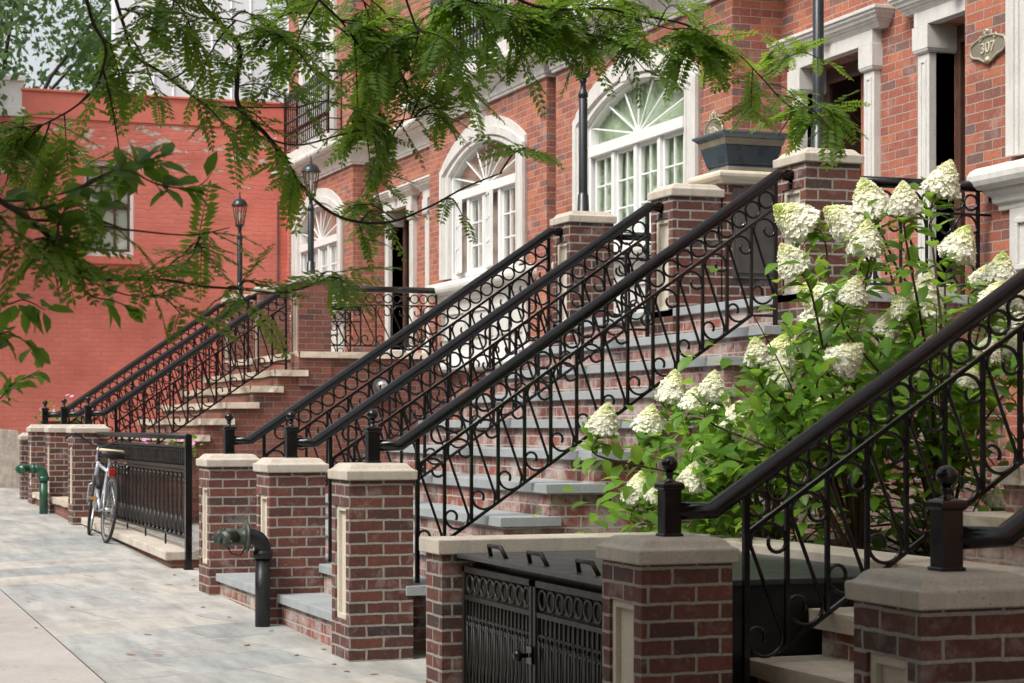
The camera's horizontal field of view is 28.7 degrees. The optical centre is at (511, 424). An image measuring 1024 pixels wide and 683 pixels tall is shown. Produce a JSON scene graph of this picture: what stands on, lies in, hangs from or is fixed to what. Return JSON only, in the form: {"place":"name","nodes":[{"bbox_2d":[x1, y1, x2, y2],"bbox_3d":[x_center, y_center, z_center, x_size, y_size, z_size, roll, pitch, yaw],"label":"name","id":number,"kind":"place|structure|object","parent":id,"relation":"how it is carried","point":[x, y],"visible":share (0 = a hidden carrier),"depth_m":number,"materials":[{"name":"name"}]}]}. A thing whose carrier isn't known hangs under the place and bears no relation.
{"place":"outdoors","nodes":[
{"label":"outdoors","id":0,"kind":"place"},
{"bbox_2d":[0,590,104,682],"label":"footpath","id":1,"kind":"structure","parent":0,"point":[29,653],"depth_m":11.69,"materials":[{"name":"concrete"}]},
{"bbox_2d":[0,0,27,130],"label":"building","id":2,"kind":"structure","parent":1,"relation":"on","point":[14,76],"depth_m":29.60,"materials":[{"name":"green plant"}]},
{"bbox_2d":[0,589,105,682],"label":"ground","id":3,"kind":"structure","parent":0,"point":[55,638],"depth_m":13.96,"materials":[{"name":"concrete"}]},
{"bbox_2d":[0,74,287,487],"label":"red building","id":4,"kind":"structure","parent":3,"relation":"on","point":[85,347],"depth_m":30.62,"materials":[{"name":"brick"}]},
{"bbox_2d":[84,160,133,256],"bbox_3d":[-6.186,-3.300,30.620,0.766,1.460,0.100,0,0,-20],"label":"window","id":5,"kind":"structure","parent":4,"relation":"in","point":[125,219],"depth_m":30.69,"materials":[{"name":"white glass"}]},
{"bbox_2d":[111,0,287,101],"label":"metal clad extension","id":6,"kind":"object","parent":4,"relation":"on","point":[249,6],"visible":0.06,"depth_m":33.82,"materials":[{"name":"white metal"}]},
{"bbox_2d":[32,351,452,523],"bbox_3d":[-3.298,0.231,24.994,4.917,2.162,4.251,0,0,-20],"label":"stoop","id":7,"kind":"object","parent":3,"relation":"on","point":[261,399],"visible":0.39,"depth_m":23.23,"materials":[{"name":"brown brick"}]},
{"bbox_2d":[41,303,225,439],"bbox_3d":[-4.965,-0.462,26.402,2.443,2.350,0.092,0,0,-20],"label":"stair railing","id":8,"kind":"object","parent":7,"relation":"on","point":[46,414],"visible":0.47,"depth_m":26.40,"materials":[{"name":"black metal"}]},
{"bbox_2d":[60,295,256,441],"bbox_3d":[-4.335,-0.462,24.694,2.443,2.350,0.092,0,0,-20],"label":"stair railing","id":9,"kind":"object","parent":7,"relation":"on","point":[117,388],"visible":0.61,"depth_m":24.71,"materials":[{"name":"black metal"}]},
{"bbox_2d":[83,284,293,479],"bbox_3d":[-3.651,-0.462,22.836,2.443,2.350,0.092,0,0,-20],"label":"stair railing","id":10,"kind":"object","parent":7,"relation":"on","point":[89,413],"visible":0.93,"depth_m":22.84,"materials":[{"name":"black metal"}]},
{"bbox_2d":[221,294,252,374],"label":"brick pier","id":11,"kind":"structure","parent":7,"relation":"on","point":[238,351],"depth_m":26.71,"materials":[{"name":"brick"}]},
{"bbox_2d":[231,191,248,293],"bbox_3d":[-3.659,-2.447,26.883,0.240,1.400,0.240,0,0,-20],"label":"lamp post","id":12,"kind":"object","parent":11,"relation":"on","point":[239,202],"visible":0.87,"depth_m":26.85,"materials":[{"name":"metal"}]},
{"bbox_2d":[251,285,289,371],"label":"brick pier","id":13,"kind":"structure","parent":7,"relation":"on","point":[279,323],"depth_m":25.01,"materials":[{"name":"brick"}]},
{"bbox_2d":[289,274,330,385],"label":"brick pier","id":14,"kind":"structure","parent":7,"relation":"on","point":[311,325],"depth_m":23.14,"materials":[{"name":"brick"}]},
{"bbox_2d":[301,156,320,273],"bbox_3d":[-2.345,-2.447,23.317,0.240,1.400,0.240,0,0,-20],"label":"lamp post","id":15,"kind":"object","parent":14,"relation":"on","point":[311,168],"visible":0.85,"depth_m":23.29,"materials":[{"name":"metal"}]},
{"bbox_2d":[290,304,359,351],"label":"landing railing","id":16,"kind":"object","parent":7,"relation":"on","point":[336,329],"visible":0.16,"depth_m":27.37,"materials":[{"name":"black metal"}]},
{"bbox_2d":[373,378,387,423],"bbox_3d":[-1.538,-0.066,23.391,0.160,0.970,0.300,0,0,-20],"label":"utility meter","id":17,"kind":"object","parent":7,"relation":"attached to","point":[377,383],"visible":0.33,"depth_m":23.31,"materials":[{"name":"metal"}]},
{"bbox_2d":[331,286,437,350],"bbox_3d":[-1.460,-1.248,23.643,1.490,0.776,0.070,0,0,-20],"label":"landing railing","id":18,"kind":"object","parent":7,"relation":"on","point":[383,289],"visible":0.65,"depth_m":23.63,"materials":[{"name":"black metal"}]},
{"bbox_2d":[401,328,424,348],"bbox_3d":[-1.223,-1.075,24.700,0.302,0.315,0.304,0,0,-20],"label":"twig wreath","id":19,"kind":"object","parent":7,"relation":"on","point":[419,331],"visible":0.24,"depth_m":24.67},
{"bbox_2d":[271,0,421,352],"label":"row house","id":20,"kind":"structure","parent":3,"relation":"on","point":[334,251],"depth_m":28.01,"materials":[{"name":"brick"}]},
{"bbox_2d":[299,207,336,302],"bbox_3d":[-2.819,-2.496,29.606,0.143,1.552,2.320,0,0,-20],"label":"window","id":21,"kind":"structure","parent":20,"relation":"in","point":[325,246],"depth_m":29.56,"materials":[{"name":"white paint"}]},
{"bbox_2d":[311,0,329,141],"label":"french window","id":22,"kind":"structure","parent":20,"relation":"in","point":[326,57],"depth_m":29.92,"materials":[{"name":"white paint"}]},
{"bbox_2d":[403,215,408,352],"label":"door","id":23,"kind":"structure","parent":20,"relation":"in","point":[406,222],"depth_m":27.71,"materials":[{"name":"brown wood"}]},
{"bbox_2d":[0,0,871,271],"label":"locust tree","id":24,"kind":"object","parent":3,"relation":"on","point":[382,60],"visible":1,"depth_m":7.96,"materials":[{"name":"green plant"}]},
{"bbox_2d":[402,0,555,419],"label":"row house","id":25,"kind":"structure","parent":3,"relation":"on","point":[510,209],"depth_m":22.53,"materials":[{"name":"brick"}]},
{"bbox_2d":[451,140,519,279],"bbox_3d":[-0.319,-2.496,22.721,0.212,1.552,2.320,0,0,-20],"label":"window","id":26,"kind":"structure","parent":25,"relation":"in","point":[489,204],"depth_m":22.80,"materials":[{"name":"white paint"}]},
{"bbox_2d":[468,0,502,58],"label":"french window","id":27,"kind":"structure","parent":25,"relation":"in","point":[501,39],"depth_m":23.40,"materials":[{"name":"white paint"}]},
{"bbox_2d":[216,292,1005,650],"bbox_3d":[0.638,0.362,14.401,4.856,2.405,4.369,0,0,-20],"label":"stoop","id":28,"kind":"object","parent":3,"relation":"on","point":[310,614],"visible":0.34,"depth_m":13.04,"materials":[{"name":"stone"}]},
{"bbox_2d":[222,228,562,486],"bbox_3d":[-0.909,-0.321,15.939,2.818,2.602,0.092,0,0,-20],"label":"stair railing","id":29,"kind":"object","parent":28,"relation":"on","point":[231,440],"visible":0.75,"depth_m":15.97,"materials":[{"name":"black metal"}]},
{"bbox_2d":[283,202,663,561],"bbox_3d":[-0.225,-0.321,14.081,2.818,2.602,0.092,0,0,-20],"label":"stair railing","id":30,"kind":"object","parent":28,"relation":"on","point":[293,442],"visible":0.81,"depth_m":14.10,"materials":[{"name":"black metal"}]},
{"bbox_2d":[363,170,793,582],"bbox_3d":[0.460,-0.321,12.223,2.818,2.602,0.092,0,0,-20],"label":"stair railing","id":31,"kind":"object","parent":28,"relation":"on","point":[375,445],"visible":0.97,"depth_m":12.21,"materials":[{"name":"black metal"}]},
{"bbox_2d":[550,211,616,345],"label":"brick pier","id":32,"kind":"structure","parent":28,"relation":"on","point":[581,229],"depth_m":16.32,"materials":[{"name":"brick"}]},
{"bbox_2d":[575,25,592,210],"bbox_3d":[0.587,-2.547,16.490,0.240,1.600,0.240,0,0,-20],"label":"lamp post","id":33,"kind":"object","parent":32,"relation":"on","point":[583,201],"visible":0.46,"depth_m":16.46,"materials":[{"name":"metal"}]},
{"bbox_2d":[614,232,650,315],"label":"landing railing","id":34,"kind":"object","parent":28,"relation":"on","point":[627,236],"visible":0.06,"depth_m":16.62,"materials":[{"name":"black metal"}]},
{"bbox_2d":[647,183,724,335],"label":"brick pier","id":35,"kind":"structure","parent":28,"relation":"on","point":[688,207],"depth_m":14.46,"materials":[{"name":"brick"}]},
{"bbox_2d":[688,170,772,301],"bbox_3d":[1.699,-1.225,14.795,0.623,1.250,0.533,0,0,-20],"label":"divider pedestal","id":36,"kind":"object","parent":28,"relation":"on","point":[733,184],"visible":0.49,"depth_m":14.55,"materials":[{"name":"brick"}]},
{"bbox_2d":[692,129,788,172],"bbox_3d":[1.694,-1.996,14.793,0.560,0.288,0.520,0,0,-20],"label":"planter","id":37,"kind":"object","parent":36,"relation":"on","point":[739,150],"visible":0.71,"depth_m":14.62,"materials":[{"name":"blue ceramic"}]},
{"bbox_2d":[732,188,772,277],"bbox_3d":[1.789,-1.400,14.580,0.380,0.640,0.058,0,0,-20],"label":"meter door","id":38,"kind":"structure","parent":36,"relation":"in","point":[766,244],"depth_m":14.56,"materials":[{"name":"metal"}]},
{"bbox_2d":[773,147,863,349],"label":"brick pier","id":39,"kind":"structure","parent":28,"relation":"on","point":[815,185],"depth_m":12.61,"materials":[{"name":"brick"}]},
{"bbox_2d":[811,0,825,147],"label":"lamp post","id":40,"kind":"object","parent":39,"relation":"on","point":[818,33],"visible":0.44,"depth_m":12.74,"materials":[{"name":"metal"}]},
{"bbox_2d":[860,176,991,290],"bbox_3d":[2.653,-1.223,13.031,1.110,0.766,0.070,0,0,-20],"label":"landing railing","id":41,"kind":"object","parent":28,"relation":"on","point":[894,182],"visible":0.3,"depth_m":13.06,"materials":[{"name":"black metal"}]},
{"bbox_2d":[419,531,929,682],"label":"areaway wall","id":42,"kind":"structure","parent":3,"relation":"on","point":[444,564],"depth_m":9.99,"materials":[{"name":"brick"}]},
{"bbox_2d":[544,0,894,313],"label":"row house","id":43,"kind":"structure","parent":3,"relation":"on","point":[636,156],"depth_m":17.38,"materials":[{"name":"brick"}]},
{"bbox_2d":[588,77,683,245],"bbox_3d":[1.192,-2.496,18.722,0.143,1.552,2.320,0,0,-20],"label":"window","id":44,"kind":"structure","parent":43,"relation":"in","point":[634,153],"depth_m":18.77,"materials":[{"name":"white paint"}]},
{"bbox_2d":[704,111,724,134],"bbox_3d":[1.725,-2.537,17.101,0.035,0.296,0.364,0,0,-20],"label":"number plaque","id":45,"kind":"object","parent":43,"relation":"attached to","point":[710,127],"visible":0.61,"depth_m":17.11,"materials":[{"name":"brown metal"}]},
{"bbox_2d":[825,60,863,285],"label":"door","id":46,"kind":"structure","parent":43,"relation":"in","point":[837,85],"depth_m":16.61,"materials":[{"name":"brown wood"}]},
{"bbox_2d":[750,466,1023,682],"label":"stoop","id":47,"kind":"object","parent":3,"relation":"on","point":[833,662],"visible":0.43,"depth_m":8.13,"materials":[{"name":"stone"}]},
{"bbox_2d":[654,268,1023,682],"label":"stair railing","id":48,"kind":"object","parent":47,"relation":"on","point":[673,510],"visible":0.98,"depth_m":8.16,"materials":[{"name":"black metal"}]},
{"bbox_2d":[926,465,1023,571],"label":"stair railing","id":49,"kind":"object","parent":47,"relation":"on","point":[952,537],"visible":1,"depth_m":5.99,"materials":[{"name":"black metal"}]},
{"bbox_2d":[888,0,1023,465],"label":"row house","id":50,"kind":"structure","parent":3,"relation":"on","point":[950,98],"depth_m":14.49,"materials":[{"name":"brick"}]},
{"bbox_2d":[955,24,964,294],"bbox_3d":[3.888,-1.895,14.494,1.000,2.110,0.952,0,0,-20],"label":"door","id":51,"kind":"structure","parent":50,"relation":"in","point":[960,52],"depth_m":14.71,"materials":[{"name":"brown wood"}]},
{"bbox_2d":[969,28,1004,63],"bbox_3d":[3.146,-2.509,13.234,0.043,0.238,0.425,0,0,-20],"label":"number plaque","id":52,"kind":"object","parent":50,"relation":"attached to","point":[988,47],"visible":1,"depth_m":13.22,"materials":[{"name":"brown metal"}]},
{"bbox_2d":[0,0,110,90],"label":"sky","id":53,"kind":"structure","parent":0,"point":[34,61],"materials":[{"name":"white"}]},
{"bbox_2d":[0,488,425,682],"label":"pavement","id":54,"kind":"structure","parent":0,"point":[106,622],"depth_m":13.63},
{"bbox_2d":[18,433,27,498],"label":"brick pier","id":55,"kind":"structure","parent":54,"relation":"on","point":[23,438],"depth_m":26.80,"materials":[{"name":"brick"}]},
{"bbox_2d":[15,463,48,513],"bbox_3d":[-5.715,0.768,23.843,0.388,0.620,0.250,0,0,-20],"label":"standpipe","id":56,"kind":"object","parent":54,"relation":"on","point":[40,471],"visible":0.98,"depth_m":23.84,"materials":[{"name":"green metal"}]},
{"bbox_2d":[26,424,48,503],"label":"brick pier","id":57,"kind":"structure","parent":54,"relation":"on","point":[36,444],"depth_m":25.78,"materials":[{"name":"brick"}]},
{"bbox_2d":[34,393,83,423],"bbox_3d":[-5.945,-0.128,26.486,0.734,0.595,0.637,0,0,-20],"label":"flower box","id":58,"kind":"object","parent":57,"relation":"on","point":[58,421],"visible":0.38,"depth_m":26.40,"materials":[{"name":"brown wood"}]},
{"bbox_2d":[44,424,71,512],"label":"brick pier","id":59,"kind":"structure","parent":54,"relation":"on","point":[56,455],"depth_m":24.08,"materials":[{"name":"brick"}]},
{"bbox_2d":[66,424,109,524],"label":"brick pier","id":60,"kind":"structure","parent":54,"relation":"on","point":[81,460],"depth_m":22.23,"materials":[{"name":"brick"}]},
{"bbox_2d":[65,432,128,542],"bbox_3d":[-4.182,0.629,20.514,0.621,1.106,1.601,0,0,-39],"label":"bicycle","id":61,"kind":"object","parent":54,"relation":"on","point":[96,482],"visible":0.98,"depth_m":20.28,"materials":[{"name":"paint"}]},
{"bbox_2d":[81,517,198,568],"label":"wall","id":62,"kind":"structure","parent":54,"relation":"on","point":[169,554],"depth_m":18.65,"materials":[{"name":"beige stone"}]},
{"bbox_2d":[95,432,193,569],"bbox_3d":[-3.724,0.694,19.852,0.080,1.240,5.350,0,0,-20],"label":"areaway fence","id":63,"kind":"object","parent":62,"relation":"on","point":[176,456],"visible":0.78,"depth_m":18.88,"materials":[{"name":"black metal"}]},
{"bbox_2d":[125,429,202,474],"bbox_3d":[-3.901,0.299,22.190,0.906,0.505,0.435,0,0,-20],"label":"flower box","id":64,"kind":"object","parent":54,"relation":"on","point":[194,458],"visible":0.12,"depth_m":22.18,"materials":[{"name":"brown wood"}]},
{"bbox_2d":[196,453,258,595],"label":"brick pier","id":65,"kind":"structure","parent":54,"relation":"on","point":[227,490],"depth_m":15.29,"materials":[{"name":"brick"}]},
{"bbox_2d":[212,521,271,626],"bbox_3d":[-1.771,0.994,13.200,0.388,0.720,0.250,0,0,-20],"label":"standpipe","id":66,"kind":"object","parent":54,"relation":"on","point":[245,536],"visible":0.99,"depth_m":13.20,"materials":[{"name":"metal"}]},
{"bbox_2d":[253,457,328,623],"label":"brick pier","id":67,"kind":"structure","parent":54,"relation":"on","point":[290,508],"depth_m":13.43,"materials":[{"name":"brick"}]},
{"bbox_2d":[327,462,417,661],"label":"brick pier","id":68,"kind":"structure","parent":54,"relation":"on","point":[372,555],"depth_m":11.58,"materials":[{"name":"brick"}]},
{"bbox_2d":[457,543,871,682],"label":"bin store","id":69,"kind":"structure","parent":54,"relation":"on","point":[582,568],"depth_m":8.42,"materials":[{"name":"metal"}]},
{"bbox_2d":[462,565,601,682],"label":"iron gates","id":70,"kind":"object","parent":69,"relation":"attached to","point":[516,628],"visible":0.88,"depth_m":9.10,"materials":[{"name":"black metal"}]},
{"bbox_2d":[595,534,739,682],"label":"brick pier","id":71,"kind":"structure","parent":54,"relation":"on","point":[666,609],"depth_m":7.71,"materials":[{"name":"brick"}]},
{"bbox_2d":[844,567,1023,682],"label":"brick pier","id":72,"kind":"structure","parent":54,"relation":"on","point":[918,625],"depth_m":5.85,"materials":[{"name":"brick"}]},
{"bbox_2d":[724,529,929,556],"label":"soil","id":73,"kind":"structure","parent":0,"point":[890,550],"depth_m":11.45,"materials":[{"name":"brown soil"}]},
{"bbox_2d":[532,159,1023,556],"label":"hydrangea bush","id":74,"kind":"object","parent":73,"relation":"on","point":[734,435],"visible":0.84,"depth_m":10.17,"materials":[{"name":"green plant"}]},
{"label":"road","id":75,"kind":"structure","parent":0,"visible":0},
{"bbox_2d":[0,127,402,406],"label":"street tree","id":76,"kind":"object","parent":75,"relation":"on","point":[62,256],"visible":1,"depth_m":5.62,"materials":[{"name":"green plant"}]},
{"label":"verge","id":77,"kind":"structure","parent":0,"visible":0},
{"bbox_2d":[0,0,110,90],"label":"street tree","id":78,"kind":"object","parent":77,"relation":"on","point":[88,46],"visible":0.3,"depth_m":44.57,"materials":[{"name":"green plant"}]}
]}

